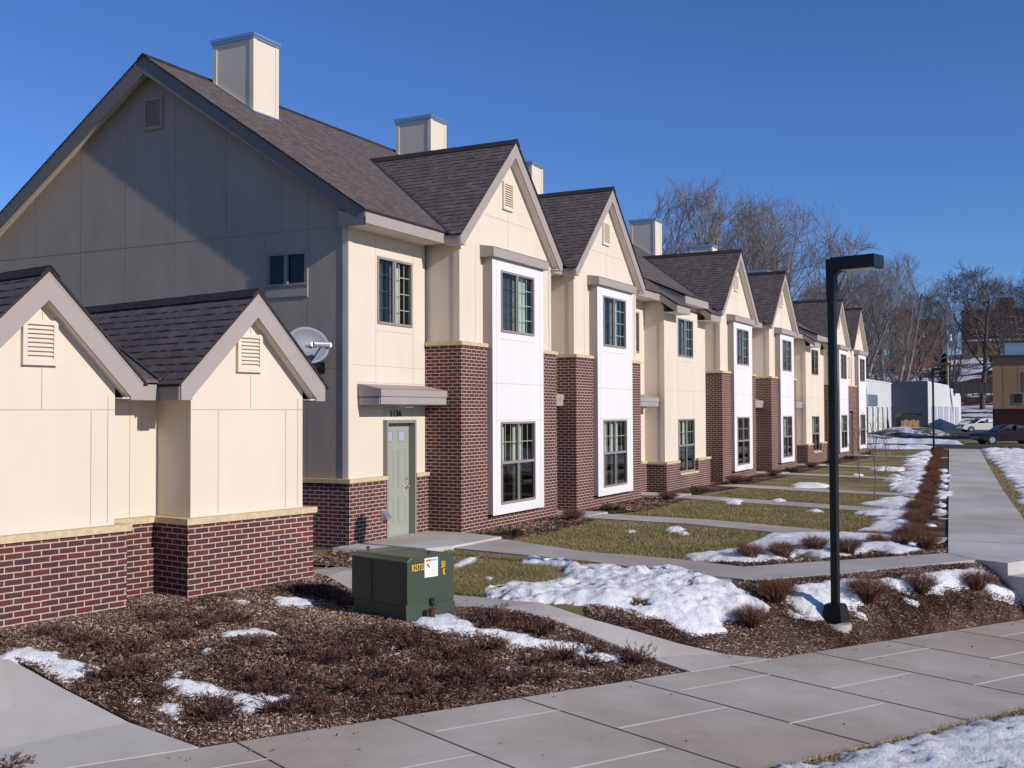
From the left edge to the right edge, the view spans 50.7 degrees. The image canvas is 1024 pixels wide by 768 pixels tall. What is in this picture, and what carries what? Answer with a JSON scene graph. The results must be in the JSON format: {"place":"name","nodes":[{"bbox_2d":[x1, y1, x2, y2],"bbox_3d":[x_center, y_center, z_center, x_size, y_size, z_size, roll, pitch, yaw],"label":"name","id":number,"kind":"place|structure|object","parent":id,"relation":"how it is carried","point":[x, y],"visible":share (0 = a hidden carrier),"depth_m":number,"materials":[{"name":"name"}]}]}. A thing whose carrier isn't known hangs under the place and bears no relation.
{"place":"outdoors","nodes":[
{"label":"outdoors","id":0,"kind":"place"},
{"bbox_2d":[0,655,197,767],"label":"garage path","id":1,"kind":"structure","parent":0,"point":[49,724],"depth_m":9.20,"materials":[{"name":"concrete"}]},
{"bbox_2d":[0,0,1023,354],"label":"sky","id":2,"kind":"structure","parent":0,"point":[906,117],"materials":[{"name":"blue"}]},
{"bbox_2d":[19,432,1023,763],"bbox_3d":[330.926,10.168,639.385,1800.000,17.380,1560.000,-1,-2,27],"label":"ground","id":3,"kind":"structure","parent":0,"point":[843,484],"depth_m":37.70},
{"bbox_2d":[0,265,328,627],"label":"outbuilding","id":4,"kind":"structure","parent":3,"relation":"on","point":[150,446],"depth_m":13.17,"materials":[{"name":"paint"}]},
{"bbox_2d":[2,526,687,722],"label":"snow","id":5,"kind":"structure","parent":3,"relation":"on","point":[72,668],"depth_m":10.93,"materials":[{"name":"snow"}]},
{"bbox_2d":[333,531,500,551],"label":"porch slab","id":6,"kind":"structure","parent":3,"relation":"on","point":[440,541],"depth_m":19.58,"materials":[{"name":"concrete"}]},
{"bbox_2d":[0,31,868,549],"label":"row house","id":7,"kind":"structure","parent":3,"relation":"on","point":[508,339],"depth_m":22.29,"materials":[{"name":"paint"}]},
{"bbox_2d":[265,251,305,287],"bbox_3d":[-4.036,-1.954,20.117,1.350,0.920,0.574,-1,-2,27],"label":"window","id":8,"kind":"structure","parent":7,"relation":"in","point":[288,268],"depth_m":20.05,"materials":[{"name":"blue glass"}]},
{"bbox_2d":[290,327,331,372],"bbox_3d":[-3.384,-0.610,18.941,0.752,0.806,0.912,-1,-2,27],"label":"satellite dish","id":9,"kind":"object","parent":7,"relation":"attached to","point":[315,345],"visible":0.81,"depth_m":18.99,"materials":[{"name":"grey metal"}]},
{"bbox_2d":[377,256,412,327],"bbox_3d":[-2.463,-1.585,20.681,0.574,1.560,1.590,-1,-2,27],"label":"window","id":10,"kind":"structure","parent":7,"relation":"in","point":[394,277],"depth_m":20.55,"materials":[{"name":"clear glass"}]},
{"bbox_2d":[388,423,409,536],"bbox_3d":[-2.199,1.830,20.580,0.137,2.175,0.920,-1,-2,27],"label":"door","id":11,"kind":"structure","parent":7,"relation":"in","point":[399,486],"depth_m":20.69,"materials":[{"name":"green metal"}]},
{"bbox_2d":[501,270,534,335],"bbox_3d":[-0.110,-1.549,23.138,0.574,1.580,1.950,-1,-2,27],"label":"window","id":12,"kind":"structure","parent":7,"relation":"in","point":[517,290],"depth_m":23.00,"materials":[{"name":"clear glass"}]},
{"bbox_2d":[501,421,535,504],"bbox_3d":[-0.097,1.799,23.049,0.574,2.000,2.000,-1,-2,27],"label":"window","id":13,"kind":"structure","parent":7,"relation":"in","point":[518,438],"depth_m":23.14,"materials":[{"name":"clear glass"}]},
{"bbox_2d":[603,295,625,348],"bbox_3d":[2.417,-1.431,28.019,0.574,1.580,1.950,-1,-2,27],"label":"window","id":14,"kind":"structure","parent":7,"relation":"in","point":[614,309],"depth_m":27.87,"materials":[{"name":"blue glass"}]},
{"bbox_2d":[603,419,627,487],"bbox_3d":[2.430,1.918,27.931,0.574,2.000,2.000,-1,-2,27],"label":"window","id":15,"kind":"structure","parent":7,"relation":"in","point":[614,431],"depth_m":27.97,"materials":[{"name":"black glass"}]},
{"bbox_2d":[677,317,692,357],"bbox_3d":[5.233,-1.289,34.187,0.574,1.500,1.900,-1,-2,27],"label":"window","id":16,"kind":"structure","parent":7,"relation":"in","point":[685,327],"depth_m":34.04,"materials":[{"name":"blue glass"}]},
{"bbox_2d":[678,419,694,472],"bbox_3d":[5.265,2.081,34.134,0.574,1.960,2.020,-1,-2,27],"label":"window","id":17,"kind":"structure","parent":7,"relation":"in","point":[686,427],"depth_m":34.22,"materials":[{"name":"black glass"}]},
{"bbox_2d":[737,328,748,365],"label":"window","id":18,"kind":"structure","parent":7,"relation":"in","point":[742,335],"depth_m":38.76,"materials":[{"name":"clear glass"}]},
{"bbox_2d":[737,417,749,464],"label":"window","id":19,"kind":"structure","parent":7,"relation":"in","point":[743,423],"depth_m":39.07,"materials":[{"name":"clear glass"}]},
{"bbox_2d":[782,339,791,371],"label":"window","id":20,"kind":"structure","parent":7,"relation":"in","point":[786,345],"depth_m":44.79,"materials":[{"name":"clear glass"}]},
{"bbox_2d":[783,416,792,457],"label":"window","id":21,"kind":"structure","parent":7,"relation":"in","point":[787,420],"depth_m":44.91,"materials":[{"name":"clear glass"}]},
{"bbox_2d":[0,561,1023,746],"bbox_3d":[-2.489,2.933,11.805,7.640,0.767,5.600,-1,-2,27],"label":"mulch bed","id":22,"kind":"object","parent":3,"relation":"on","point":[376,704],"visible":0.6,"depth_m":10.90,"materials":[{"name":"brown wood"}]},
{"bbox_2d":[20,619,78,637],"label":"juniper","id":23,"kind":"object","parent":22,"relation":"on","point":[46,628],"visible":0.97,"depth_m":10.90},
{"bbox_2d":[50,625,105,645],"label":"juniper","id":24,"kind":"object","parent":22,"relation":"on","point":[79,636],"visible":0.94,"depth_m":10.79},
{"bbox_2d":[63,629,130,654],"bbox_3d":[-4.109,2.545,10.666,0.643,0.175,0.731,0,-2,0],"label":"juniper","id":25,"kind":"object","parent":22,"relation":"on","point":[96,644],"visible":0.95,"depth_m":10.60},
{"bbox_2d":[69,659,138,681],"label":"juniper","id":26,"kind":"object","parent":22,"relation":"on","point":[97,673],"visible":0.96,"depth_m":10.06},
{"bbox_2d":[94,627,161,658],"bbox_3d":[-3.805,2.562,10.739,0.671,0.249,0.630,1,-2,-27],"label":"juniper","id":27,"kind":"object","parent":22,"relation":"on","point":[142,647],"visible":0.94,"depth_m":10.71,"materials":[{"name":"plant"}]},
{"bbox_2d":[103,652,167,676],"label":"juniper","id":28,"kind":"object","parent":22,"relation":"on","point":[141,667],"visible":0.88,"depth_m":10.29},
{"bbox_2d":[155,621,201,640],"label":"juniper","id":29,"kind":"object","parent":22,"relation":"on","point":[187,634],"visible":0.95,"depth_m":11.30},
{"bbox_2d":[167,701,237,725],"bbox_3d":[-2.819,2.970,9.721,0.522,0.154,0.570,1,-2,-40],"label":"juniper","id":30,"kind":"object","parent":22,"relation":"on","point":[208,716],"visible":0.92,"depth_m":9.69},
{"bbox_2d":[173,686,256,719],"bbox_3d":[-2.711,2.923,9.910,0.731,0.220,0.643,0,-2,4],"label":"juniper","id":31,"kind":"object","parent":22,"relation":"on","point":[227,705],"visible":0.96,"depth_m":9.83,"materials":[{"name":"plant"}]},
{"bbox_2d":[218,608,257,624],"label":"juniper","id":32,"kind":"object","parent":22,"relation":"on","point":[230,618],"visible":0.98,"depth_m":12.13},
{"bbox_2d":[225,632,274,650],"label":"juniper","id":33,"kind":"object","parent":22,"relation":"on","point":[247,642],"visible":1,"depth_m":11.21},
{"bbox_2d":[238,668,295,693],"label":"juniper","id":34,"kind":"object","parent":22,"relation":"on","point":[272,686],"visible":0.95,"depth_m":10.37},
{"bbox_2d":[256,683,304,714],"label":"juniper","id":35,"kind":"object","parent":22,"relation":"on","point":[272,707],"visible":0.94,"depth_m":10.07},
{"bbox_2d":[257,658,319,685],"bbox_3d":[-2.236,2.832,10.681,0.658,0.192,0.578,1,-2,-30],"label":"juniper","id":36,"kind":"object","parent":22,"relation":"on","point":[293,672],"visible":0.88,"depth_m":10.66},
{"bbox_2d":[273,637,325,660],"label":"juniper","id":37,"kind":"object","parent":22,"relation":"on","point":[309,647],"visible":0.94,"depth_m":11.16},
{"bbox_2d":[271,683,334,711],"bbox_3d":[-2.012,2.989,10.295,0.658,0.164,0.578,-1,-2,39],"label":"juniper","id":38,"kind":"object","parent":22,"relation":"on","point":[310,700],"visible":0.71,"depth_m":10.26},
{"bbox_2d":[292,644,351,664],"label":"juniper","id":39,"kind":"object","parent":22,"relation":"on","point":[329,658],"visible":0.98,"depth_m":11.04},
{"bbox_2d":[320,668,367,691],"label":"juniper","id":40,"kind":"object","parent":22,"relation":"on","point":[347,684],"visible":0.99,"depth_m":10.67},
{"bbox_2d":[333,637,393,657],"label":"juniper","id":41,"kind":"object","parent":22,"relation":"on","point":[370,651],"visible":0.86,"depth_m":11.37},
{"bbox_2d":[346,673,402,702],"bbox_3d":[-1.424,3.008,10.768,0.653,0.176,0.712,-1,-2,26],"label":"juniper","id":42,"kind":"object","parent":22,"relation":"on","point":[374,689],"visible":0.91,"depth_m":10.67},
{"bbox_2d":[345,654,414,680],"bbox_3d":[-1.447,2.913,11.091,0.707,0.177,0.804,1,-2,-39],"label":"juniper","id":43,"kind":"object","parent":22,"relation":"on","point":[388,671],"visible":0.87,"depth_m":11.04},
{"bbox_2d":[352,546,454,621],"bbox_3d":[-1.323,2.480,13.010,1.146,0.980,0.860,-2,-2,42],"label":"transformer box","id":44,"kind":"object","parent":22,"relation":"on","point":[405,583],"visible":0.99,"depth_m":12.71,"materials":[{"name":"green metal"}]},
{"bbox_2d":[404,599,454,621],"bbox_3d":[-0.968,2.710,12.681,0.085,0.380,0.790,-2,-2,42],"label":"lower door","id":45,"kind":"structure","parent":44,"relation":"in","point":[446,606],"depth_m":12.60,"materials":[{"name":"green metal"}]},
{"bbox_2d":[376,657,430,685],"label":"juniper","id":46,"kind":"object","parent":22,"relation":"on","point":[417,672],"visible":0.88,"depth_m":11.07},
{"bbox_2d":[376,629,433,648],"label":"juniper","id":47,"kind":"object","parent":22,"relation":"on","point":[413,643],"visible":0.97,"depth_m":11.69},
{"bbox_2d":[395,675,437,697],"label":"juniper","id":48,"kind":"object","parent":22,"relation":"on","point":[419,688],"visible":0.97,"depth_m":10.85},
{"bbox_2d":[415,640,473,662],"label":"juniper","id":49,"kind":"object","parent":22,"relation":"on","point":[450,655],"visible":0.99,"depth_m":11.62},
{"bbox_2d":[417,660,472,682],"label":"juniper","id":50,"kind":"object","parent":22,"relation":"on","point":[452,669],"visible":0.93,"depth_m":11.24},
{"bbox_2d":[438,666,494,689],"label":"juniper","id":51,"kind":"object","parent":22,"relation":"on","point":[472,681],"visible":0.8,"depth_m":11.19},
{"bbox_2d":[467,602,511,628],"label":"juniper","id":52,"kind":"object","parent":22,"relation":"on","point":[498,619],"visible":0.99,"depth_m":12.56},
{"bbox_2d":[487,659,543,685],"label":"juniper","id":53,"kind":"object","parent":22,"relation":"on","point":[503,676],"visible":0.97,"depth_m":11.50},
{"bbox_2d":[512,609,565,637],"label":"juniper","id":54,"kind":"object","parent":22,"relation":"on","point":[549,627],"visible":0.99,"depth_m":12.54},
{"bbox_2d":[540,636,583,661],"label":"juniper","id":55,"kind":"object","parent":22,"relation":"on","point":[569,654],"visible":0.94,"depth_m":12.16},
{"bbox_2d":[611,639,657,667],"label":"juniper","id":56,"kind":"object","parent":22,"relation":"on","point":[627,659],"visible":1,"depth_m":12.44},
{"bbox_2d":[477,516,594,538],"bbox_3d":[0.652,2.990,22.708,1.400,0.001,4.750,-1,-2,27],"label":"mulch bed","id":57,"kind":"object","parent":3,"relation":"on","point":[542,527],"visible":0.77,"depth_m":22.47,"materials":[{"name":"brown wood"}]},
{"bbox_2d":[313,497,947,566],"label":"wood chips","id":58,"kind":"object","parent":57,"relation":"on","point":[658,504],"visible":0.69,"depth_m":20.90,"materials":[{"name":"wood"}]},
{"bbox_2d":[345,549,736,600],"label":"grass","id":59,"kind":"structure","parent":3,"relation":"on","point":[469,579],"depth_m":16.20,"materials":[{"name":"plant"}]},
{"bbox_2d":[73,619,1023,767],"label":"front walk","id":60,"kind":"structure","parent":3,"relation":"on","point":[731,735],"depth_m":10.35,"materials":[{"name":"concrete"}]},
{"bbox_2d":[214,632,1023,767],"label":"walk joint line","id":61,"kind":"object","parent":60,"relation":"on","point":[675,716],"visible":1,"depth_m":10.41,"materials":[{"name":"concrete"}]},
{"bbox_2d":[237,621,1023,767],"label":"walk joint","id":62,"kind":"object","parent":60,"relation":"on","point":[688,695],"visible":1,"depth_m":10.39,"materials":[{"name":"concrete"}]},
{"bbox_2d":[483,556,770,636],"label":"snow","id":63,"kind":"structure","parent":3,"relation":"on","point":[702,602],"depth_m":14.26,"materials":[{"name":"snow"}]},
{"bbox_2d":[638,171,831,291],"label":"bare tree","id":64,"kind":"object","parent":3,"relation":"on","point":[714,233],"visible":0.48,"depth_m":82.50,"materials":[{"name":"brown plant"}]},
{"bbox_2d":[633,487,914,533],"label":"grass","id":65,"kind":"structure","parent":3,"relation":"on","point":[726,511],"depth_m":26.02,"materials":[{"name":"plant"}]},
{"bbox_2d":[683,184,898,331],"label":"bare tree","id":66,"kind":"object","parent":3,"relation":"on","point":[841,282],"visible":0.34,"depth_m":89.57,"materials":[{"name":"brown plant"}]},
{"bbox_2d":[586,563,1023,658],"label":"mulch bed","id":67,"kind":"object","parent":3,"relation":"on","point":[906,616],"visible":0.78,"depth_m":14.63,"materials":[{"name":"brown wood"}]},
{"bbox_2d":[727,600,776,627],"bbox_3d":[3.125,2.977,14.032,0.658,0.357,0.665,-2,-2,45],"label":"spirea shrub","id":68,"kind":"object","parent":67,"relation":"on","point":[751,621],"visible":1,"depth_m":13.97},
{"bbox_2d":[750,576,803,602],"bbox_3d":[3.581,2.766,14.673,0.700,0.376,0.693,0,-2,-14],"label":"spirea shrub","id":69,"kind":"object","parent":67,"relation":"on","point":[779,591],"visible":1,"depth_m":14.59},
{"bbox_2d":[822,253,883,632],"bbox_3d":[4.507,0.891,14.407,0.864,5.172,0.408,-2,-2,41],"label":"street lamp","id":70,"kind":"object","parent":67,"relation":"on","point":[835,610],"visible":0.8,"depth_m":14.50,"materials":[{"name":"metal"}]},
{"bbox_2d":[841,572,896,602],"bbox_3d":[4.957,2.815,15.002,0.762,0.416,0.800,0,-2,-24],"label":"spirea shrub","id":71,"kind":"object","parent":67,"relation":"on","point":[870,592],"visible":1,"depth_m":14.92,"materials":[{"name":"plant"}]},
{"bbox_2d":[742,566,1021,634],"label":"snow","id":72,"kind":"structure","parent":67,"relation":"on","point":[812,599],"depth_m":15.04,"materials":[{"name":"snow"}]},
{"bbox_2d":[901,570,945,593],"bbox_3d":[5.920,2.854,15.638,0.661,0.344,0.629,1,-2,-37],"label":"spirea shrub","id":73,"kind":"object","parent":67,"relation":"on","point":[915,582],"visible":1,"depth_m":15.57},
{"bbox_2d":[959,567,999,589],"bbox_3d":[7.012,2.929,16.300,0.661,0.344,0.629,-1,-2,29],"label":"spirea shrub","id":74,"kind":"object","parent":67,"relation":"on","point":[980,577],"visible":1,"depth_m":16.23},
{"bbox_2d":[682,463,927,561],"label":"snow","id":75,"kind":"structure","parent":3,"relation":"on","point":[892,546],"depth_m":19.93,"materials":[{"name":"snow"}]},
{"bbox_2d":[795,534,829,549],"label":"spirea shrub","id":76,"kind":"object","parent":3,"relation":"on","point":[809,542],"visible":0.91,"depth_m":18.30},
{"bbox_2d":[708,544,947,566],"bbox_3d":[5.693,2.846,17.967,5.176,0.001,1.636,1,-2,-34],"label":"mulch bed","id":77,"kind":"object","parent":3,"relation":"on","point":[790,561],"visible":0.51,"depth_m":17.56,"materials":[{"name":"wood"}]},
{"bbox_2d":[731,538,767,557],"bbox_3d":[3.851,2.671,17.477,0.645,0.356,0.622,-1,-2,34],"label":"spirea shrub","id":78,"kind":"object","parent":77,"relation":"on","point":[743,549],"visible":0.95,"depth_m":17.39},
{"bbox_2d":[764,539,801,557],"bbox_3d":[4.418,2.673,17.641,0.645,0.356,0.622,0,-2,-17],"label":"spirea shrub","id":79,"kind":"object","parent":77,"relation":"on","point":[774,547],"visible":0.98,"depth_m":17.59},
{"bbox_2d":[903,530,944,549],"bbox_3d":[7.173,2.687,18.726,0.662,0.362,0.695,-1,-2,39],"label":"spirea shrub","id":80,"kind":"object","parent":77,"relation":"on","point":[921,541],"visible":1,"depth_m":18.65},
{"bbox_2d":[794,272,921,381],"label":"bare tree","id":81,"kind":"object","parent":3,"relation":"on","point":[872,363],"visible":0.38,"depth_m":147.15,"materials":[{"name":"brown plant"}]},
{"bbox_2d":[866,379,891,432],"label":"garage building","id":82,"kind":"structure","parent":3,"relation":"on","point":[878,394],"depth_m":128.29,"materials":[{"name":"paint"}]},
{"bbox_2d":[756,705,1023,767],"bbox_3d":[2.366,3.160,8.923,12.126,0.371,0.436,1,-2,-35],"label":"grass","id":83,"kind":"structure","parent":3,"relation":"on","point":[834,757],"depth_m":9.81,"materials":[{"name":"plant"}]},
{"bbox_2d":[774,711,1023,767],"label":"snow","id":84,"kind":"structure","parent":3,"relation":"on","point":[979,743],"depth_m":9.21,"materials":[{"name":"snow"}]},
{"bbox_2d":[858,451,952,532],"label":"snow","id":85,"kind":"structure","parent":3,"relation":"on","point":[921,457],"depth_m":33.64,"materials":[{"name":"snow"}]},
{"bbox_2d":[839,247,974,381],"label":"bare tree","id":86,"kind":"object","parent":3,"relation":"on","point":[876,277],"visible":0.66,"depth_m":152.01,"materials":[{"name":"brown plant"}]},
{"bbox_2d":[868,426,956,435],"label":"dirt mound","id":87,"kind":"object","parent":3,"relation":"on","point":[910,431],"visible":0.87,"depth_m":105.63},
{"bbox_2d":[889,381,960,426],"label":"garage building","id":88,"kind":"structure","parent":3,"relation":"on","point":[911,396],"depth_m":137.37,"materials":[{"name":"paint"}]},
{"bbox_2d":[916,450,947,543],"bbox_3d":[16.845,3.458,42.824,0.826,0.001,50.620,-1,-2,22],"label":"mulch bed","id":89,"kind":"object","parent":3,"relation":"on","point":[940,528],"visible":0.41,"depth_m":24.48,"materials":[{"name":"brown soil"}]},
{"bbox_2d":[867,438,1023,449],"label":"snow","id":90,"kind":"structure","parent":3,"relation":"on","point":[914,443],"depth_m":78.69,"materials":[{"name":"snow"}]},
{"bbox_2d":[940,430,987,435],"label":"car park","id":91,"kind":"structure","parent":3,"relation":"on","point":[958,432],"depth_m":118.67,"materials":[{"name":"asphalt"}]},
{"bbox_2d":[956,418,992,432],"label":"parked car","id":92,"kind":"object","parent":91,"relation":"on","point":[979,424],"visible":0.65,"depth_m":109.15,"materials":[{"name":"white paint"}]},
{"bbox_2d":[953,382,992,395],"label":"dark fence","id":93,"kind":"object","parent":3,"relation":"on","point":[973,388],"visible":0.85,"depth_m":160.04,"materials":[{"name":"black paint"}]},
{"bbox_2d":[970,424,1023,444],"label":"parked car","id":94,"kind":"object","parent":3,"relation":"on","point":[1003,432],"visible":1,"depth_m":77.10,"materials":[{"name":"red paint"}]},
{"bbox_2d":[977,553,1023,605],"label":"steps","id":95,"kind":"structure","parent":3,"relation":"on","point":[1009,569],"depth_m":16.86,"materials":[{"name":"concrete"}]},
{"bbox_2d":[983,449,1023,503],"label":"snow","id":96,"kind":"structure","parent":3,"relation":"on","point":[1010,462],"depth_m":47.60,"materials":[{"name":"snow"}]},
{"bbox_2d":[987,464,1023,518],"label":"grass","id":97,"kind":"structure","parent":3,"relation":"on","point":[1008,489],"depth_m":33.16,"materials":[{"name":"plant"}]},
{"bbox_2d":[989,343,1023,426],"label":"tan building","id":98,"kind":"structure","parent":3,"relation":"on","point":[1008,383],"depth_m":89.61,"materials":[{"name":"paint"}]},
{"bbox_2d":[313,567,770,671],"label":"bed path","id":99,"kind":"structure","parent":0,"point":[684,657],"depth_m":13.06,"materials":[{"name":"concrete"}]},
{"bbox_2d":[507,519,810,561],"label":"grass","id":100,"kind":"structure","parent":0,"point":[647,537],"depth_m":20.38,"materials":[{"name":"plant"}]},
{"bbox_2d":[454,539,975,582],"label":"entry path","id":101,"kind":"structure","parent":0,"point":[723,572],"depth_m":17.00,"materials":[{"name":"concrete"}]},
{"bbox_2d":[579,513,947,543],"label":"garden path","id":102,"kind":"structure","parent":0,"point":[730,525],"depth_m":22.99,"materials":[{"name":"concrete"}]},
{"bbox_2d":[661,495,948,515],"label":"garden path","id":103,"kind":"structure","parent":0,"point":[791,504],"depth_m":27.89,"materials":[{"name":"concrete"}]},
{"bbox_2d":[719,484,948,497],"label":"garden path","id":104,"kind":"structure","parent":0,"point":[825,490],"depth_m":32.44,"materials":[{"name":"concrete"}]},
{"bbox_2d":[866,355,992,424],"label":"hillside","id":105,"kind":"structure","parent":0,"point":[970,409],"depth_m":226.10,"materials":[{"name":"snow"}]},
{"bbox_2d":[885,292,958,380],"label":"bare tree","id":106,"kind":"object","parent":105,"relation":"on","point":[930,333],"visible":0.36,"depth_m":189.36,"materials":[{"name":"brown plant"}]},
{"bbox_2d":[912,301,983,388],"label":"bare tree","id":107,"kind":"object","parent":105,"relation":"on","point":[955,357],"visible":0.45,"depth_m":208.20,"materials":[{"name":"brown plant"}]},
{"bbox_2d":[922,258,1023,409],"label":"bare tree","id":108,"kind":"object","parent":105,"relation":"on","point":[979,287],"visible":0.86,"depth_m":185.57,"materials":[{"name":"brown plant"}]},
{"bbox_2d":[961,297,1023,358],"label":"brick flats","id":109,"kind":"structure","parent":105,"relation":"on","point":[981,352],"depth_m":253.51,"materials":[{"name":"brown"}]},
{"bbox_2d":[962,273,1023,360],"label":"bare tree","id":110,"kind":"object","parent":105,"relation":"on","point":[994,329],"visible":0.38,"depth_m":201.74,"materials":[{"name":"brown plant"}]},
{"bbox_2d":[979,267,1023,353],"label":"bare tree","id":111,"kind":"object","parent":105,"relation":"on","point":[1019,294],"visible":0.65,"depth_m":191.32,"materials":[{"name":"brown plant"}]},
{"bbox_2d":[867,444,1023,448],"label":"road","id":112,"kind":"structure","parent":0,"point":[978,446],"depth_m":72.28,"materials":[{"name":"asphalt"}]},
{"bbox_2d":[948,449,1023,561],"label":"sidewalk","id":113,"kind":"structure","parent":0,"point":[1006,523],"depth_m":24.64,"materials":[{"name":"concrete"}]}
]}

